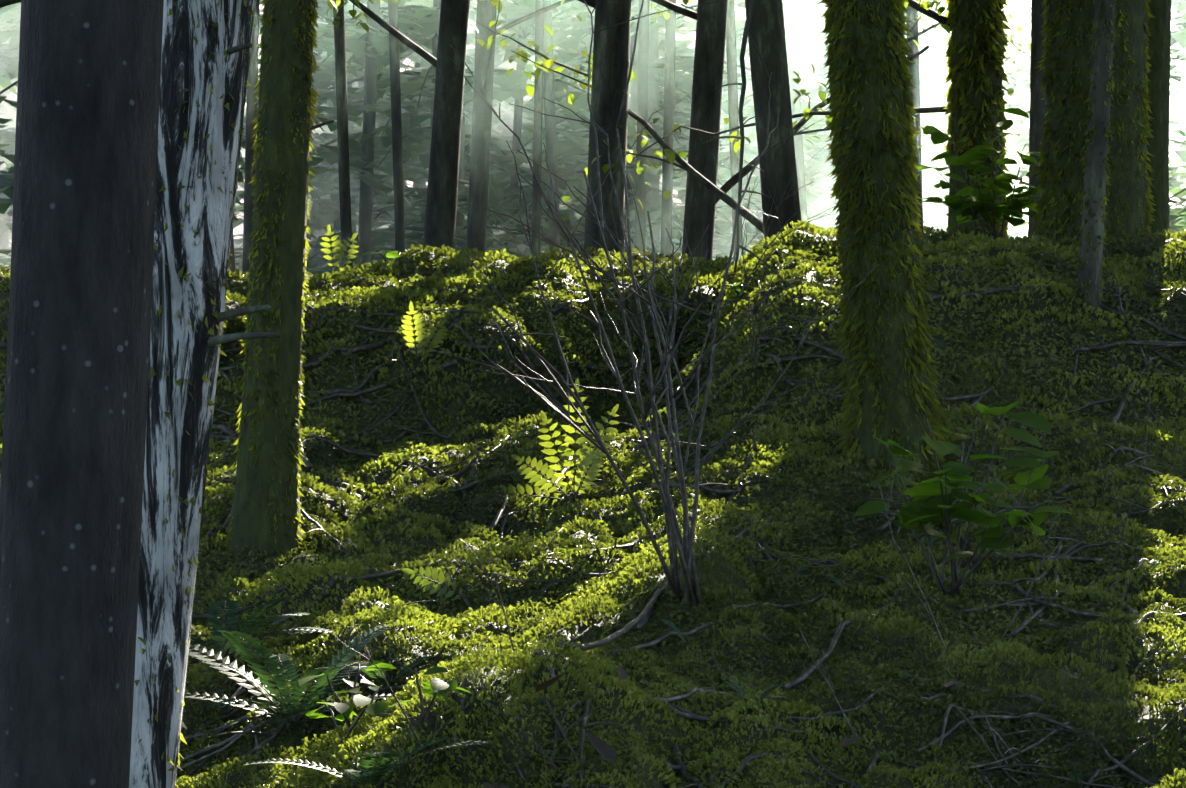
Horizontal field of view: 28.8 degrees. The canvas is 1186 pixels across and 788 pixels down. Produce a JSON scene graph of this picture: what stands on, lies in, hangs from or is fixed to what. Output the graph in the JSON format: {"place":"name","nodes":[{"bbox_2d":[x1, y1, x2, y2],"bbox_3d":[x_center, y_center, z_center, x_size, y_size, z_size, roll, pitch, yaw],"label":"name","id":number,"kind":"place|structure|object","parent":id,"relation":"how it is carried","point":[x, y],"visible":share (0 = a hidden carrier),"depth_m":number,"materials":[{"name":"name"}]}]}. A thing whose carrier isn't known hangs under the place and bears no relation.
{"place":"outdoors","nodes":[
{"label":"outdoors","id":0,"kind":"place"},
{"bbox_2d":[0,182,1185,787],"bbox_3d":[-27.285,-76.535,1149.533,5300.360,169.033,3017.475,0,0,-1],"label":"ground","id":1,"kind":"structure","parent":0,"point":[506,390],"depth_m":6.72,"materials":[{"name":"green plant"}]},
{"bbox_2d":[0,43,8,266],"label":"conifer","id":2,"kind":"object","parent":1,"relation":"on","point":[1,236],"depth_m":57.93,"materials":[{"name":"green plant"}]},
{"bbox_2d":[0,0,163,787],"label":"tree trunk","id":3,"kind":"object","parent":1,"relation":"on","point":[79,330],"visible":1,"depth_m":3.11,"materials":[{"name":"grey wood"}]},
{"bbox_2d":[129,0,255,787],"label":"tree trunk","id":4,"kind":"object","parent":1,"relation":"on","point":[172,444],"visible":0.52,"depth_m":4.03,"materials":[{"name":"grey wood"}]},
{"bbox_2d":[229,231,234,273],"bbox_3d":[-3.318,-10.674,19.694,0.631,21.645,0.626,0,0,19],"label":"trunk","id":5,"kind":"object","parent":1,"relation":"on","point":[232,261],"depth_m":19.66,"materials":[{"name":"green plant"}]},
{"bbox_2d":[242,0,259,272],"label":"trunk","id":6,"kind":"object","parent":1,"relation":"on","point":[249,151],"depth_m":17.32,"materials":[{"name":"grey plant"}]},
{"bbox_2d":[226,0,314,558],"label":"mossy trunk","id":7,"kind":"object","parent":1,"relation":"on","point":[251,521],"visible":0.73,"depth_m":6.83,"materials":[{"name":"green plant"}]},
{"bbox_2d":[305,192,308,272],"bbox_3d":[-2.330,-6.827,18.846,0.300,13.306,0.155,0,0,12],"label":"trunk","id":8,"kind":"object","parent":1,"relation":"on","point":[307,238],"depth_m":18.85,"materials":[{"name":"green plant"}]},
{"bbox_2d":[319,122,328,267],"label":"conifer","id":9,"kind":"object","parent":1,"relation":"on","point":[323,229],"depth_m":59.35,"materials":[{"name":"green plant"}]},
{"bbox_2d":[333,0,352,266],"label":"trunk","id":10,"kind":"object","parent":1,"relation":"on","point":[343,146],"depth_m":14.85,"materials":[{"name":"grey plant"}]},
{"bbox_2d":[333,12,356,262],"bbox_3d":[-4.124,-7.182,39.324,0.660,21.634,0.646,0,0,-26],"label":"conifer","id":11,"kind":"object","parent":1,"relation":"on","point":[335,164],"depth_m":39.26,"materials":[{"name":"green plant"}]},
{"bbox_2d":[357,0,379,266],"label":"trunk","id":12,"kind":"object","parent":1,"relation":"on","point":[367,149],"depth_m":25.80,"materials":[{"name":"grey plant"}]},
{"bbox_2d":[388,0,404,254],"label":"trunk","id":13,"kind":"object","parent":1,"relation":"on","point":[397,118],"depth_m":17.86,"materials":[{"name":"grey plant"}]},
{"bbox_2d":[211,224,618,657],"bbox_3d":[-0.537,-0.083,8.347,1.165,1.458,5.398,0,0,-4],"label":"fern","id":14,"kind":"object","parent":1,"relation":"on","point":[582,464],"visible":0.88,"depth_m":7.64,"materials":[{"name":"green plant"}]},
{"bbox_2d":[412,62,425,232],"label":"conifer","id":15,"kind":"object","parent":1,"relation":"on","point":[421,183],"depth_m":43.90,"materials":[{"name":"green plant"}]},
{"bbox_2d":[423,0,469,250],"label":"trunk","id":16,"kind":"object","parent":1,"relation":"on","point":[441,207],"visible":0.62,"depth_m":13.82,"materials":[{"name":"brown plant"}]},
{"bbox_2d":[431,0,464,248],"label":"trunk","id":17,"kind":"object","parent":1,"relation":"on","point":[434,53],"depth_m":26.82,"materials":[{"name":"green plant"}]},
{"bbox_2d":[466,0,496,258],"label":"trunk","id":18,"kind":"object","parent":1,"relation":"on","point":[476,226],"depth_m":16.34,"materials":[{"name":"grey plant"}]},
{"bbox_2d":[500,49,511,231],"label":"conifer","id":19,"kind":"object","parent":1,"relation":"on","point":[509,67],"depth_m":61.60,"materials":[{"name":"green plant"}]},
{"bbox_2d":[0,0,1030,348],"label":"tree branches","id":20,"kind":"object","parent":1,"relation":"on","point":[682,164],"visible":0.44,"depth_m":13.11,"materials":[{"name":"brown plant"}]},
{"bbox_2d":[506,27,526,255],"bbox_3d":[-0.870,-5.141,29.905,0.874,12.678,0.142,0,0,-1],"label":"trunk","id":21,"kind":"object","parent":1,"relation":"on","point":[516,131],"depth_m":29.86,"materials":[{"name":"grey plant"}]},
{"bbox_2d":[531,0,543,256],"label":"trunk","id":22,"kind":"object","parent":1,"relation":"on","point":[538,94],"depth_m":17.38,"materials":[{"name":"grey plant"}]},
{"bbox_2d":[543,0,559,251],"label":"trunk","id":23,"kind":"object","parent":1,"relation":"on","point":[551,97],"depth_m":23.86,"materials":[{"name":"grey plant"}]},
{"bbox_2d":[231,328,966,787],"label":"dead leaves","id":24,"kind":"object","parent":1,"relation":"on","point":[605,750],"visible":0.73,"depth_m":4.49,"materials":[{"name":"brown plant"}]},
{"bbox_2d":[584,0,630,253],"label":"trunk","id":25,"kind":"object","parent":1,"relation":"on","point":[611,59],"visible":0.6,"depth_m":13.33,"materials":[{"name":"brown plant"}]},
{"bbox_2d":[624,1,658,252],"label":"trunk","id":26,"kind":"object","parent":1,"relation":"on","point":[651,83],"depth_m":29.38,"materials":[{"name":"green plant"}]},
{"bbox_2d":[634,0,649,250],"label":"trunk","id":27,"kind":"object","parent":1,"relation":"on","point":[644,67],"depth_m":21.89,"materials":[{"name":"grey plant"}]},
{"bbox_2d":[134,0,1155,787],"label":"moss","id":28,"kind":"object","parent":1,"relation":"on","point":[916,340],"visible":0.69,"depth_m":7.36,"materials":[{"name":"green plant"}]},
{"bbox_2d":[660,0,676,256],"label":"trunk","id":29,"kind":"object","parent":1,"relation":"on","point":[667,168],"depth_m":17.89,"materials":[{"name":"grey plant"}]},
{"bbox_2d":[184,239,1158,787],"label":"plant stems","id":30,"kind":"object","parent":1,"relation":"on","point":[292,721],"visible":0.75,"depth_m":5.17,"materials":[{"name":"green plant"}]},
{"bbox_2d":[184,439,1160,786],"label":"fern fronds","id":31,"kind":"object","parent":1,"relation":"on","point":[274,663],"visible":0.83,"depth_m":5.12,"materials":[{"name":"green plant"}]},
{"bbox_2d":[326,0,1030,220],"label":"leaves","id":32,"kind":"object","parent":1,"relation":"on","point":[924,4],"visible":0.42,"depth_m":13.65,"materials":[{"name":"green plant"}]},
{"bbox_2d":[177,271,1185,787],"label":"fallen sticks","id":33,"kind":"object","parent":1,"relation":"on","point":[643,617],"visible":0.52,"depth_m":6.11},
{"bbox_2d":[298,108,1073,745],"bbox_3d":[0.702,-0.317,7.769,3.459,2.070,7.076,0,0,-1],"label":"salal","id":34,"kind":"object","parent":1,"relation":"on","point":[924,506],"depth_m":5.78,"materials":[{"name":"green plant"}]},
{"bbox_2d":[682,0,727,259],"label":"trunk","id":35,"kind":"object","parent":1,"relation":"on","point":[706,104],"visible":0.75,"depth_m":14.36,"materials":[{"name":"brown plant"}]},
{"bbox_2d":[726,0,742,262],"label":"trunk","id":36,"kind":"object","parent":1,"relation":"on","point":[731,56],"depth_m":16.92,"materials":[{"name":"grey plant"}]},
{"bbox_2d":[327,0,1150,761],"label":"bare shrubs","id":37,"kind":"object","parent":1,"relation":"on","point":[679,542],"visible":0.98,"depth_m":5.40,"materials":[{"name":"brown wood"}]},
{"bbox_2d":[745,0,801,237],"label":"trunk","id":38,"kind":"object","parent":1,"relation":"on","point":[767,30],"visible":0.67,"depth_m":12.85,"materials":[{"name":"brown plant"}]},
{"bbox_2d":[784,0,806,221],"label":"trunk","id":39,"kind":"object","parent":1,"relation":"on","point":[791,55],"depth_m":27.93,"materials":[{"name":"white plant"}]},
{"bbox_2d":[830,0,940,478],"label":"mossy trunk","id":40,"kind":"object","parent":1,"relation":"on","point":[867,442],"visible":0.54,"depth_m":7.33,"materials":[{"name":"green plant"}]},
{"bbox_2d":[906,0,922,231],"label":"trunk","id":41,"kind":"object","parent":1,"relation":"on","point":[914,68],"depth_m":15.93,"materials":[{"name":"grey plant"}]},
{"bbox_2d":[948,0,1003,240],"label":"trunk","id":42,"kind":"object","parent":1,"relation":"on","point":[973,99],"visible":0.31,"depth_m":12.35,"materials":[{"name":"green plant"}]},
{"bbox_2d":[1028,0,1046,236],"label":"trunk","id":43,"kind":"object","parent":1,"relation":"on","point":[1037,115],"depth_m":14.94,"materials":[{"name":"brown plant"}]},
{"bbox_2d":[1039,0,1149,244],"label":"mossy trunk","id":44,"kind":"object","parent":1,"relation":"on","point":[1135,34],"visible":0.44,"depth_m":10.38,"materials":[{"name":"green plant"}]},
{"bbox_2d":[1075,0,1115,314],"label":"thin trunk","id":45,"kind":"object","parent":1,"relation":"on","point":[1094,168],"visible":0.79,"depth_m":8.73,"materials":[{"name":"grey plant"}]},
{"bbox_2d":[1147,0,1170,233],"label":"trunk","id":46,"kind":"object","parent":1,"relation":"on","point":[1158,74],"visible":0.5,"depth_m":11.40,"materials":[{"name":"brown plant"}]},
{"bbox_2d":[0,0,1185,274],"label":"sky","id":47,"kind":"structure","parent":0,"point":[237,230],"materials":[{"name":"white"}]}
]}

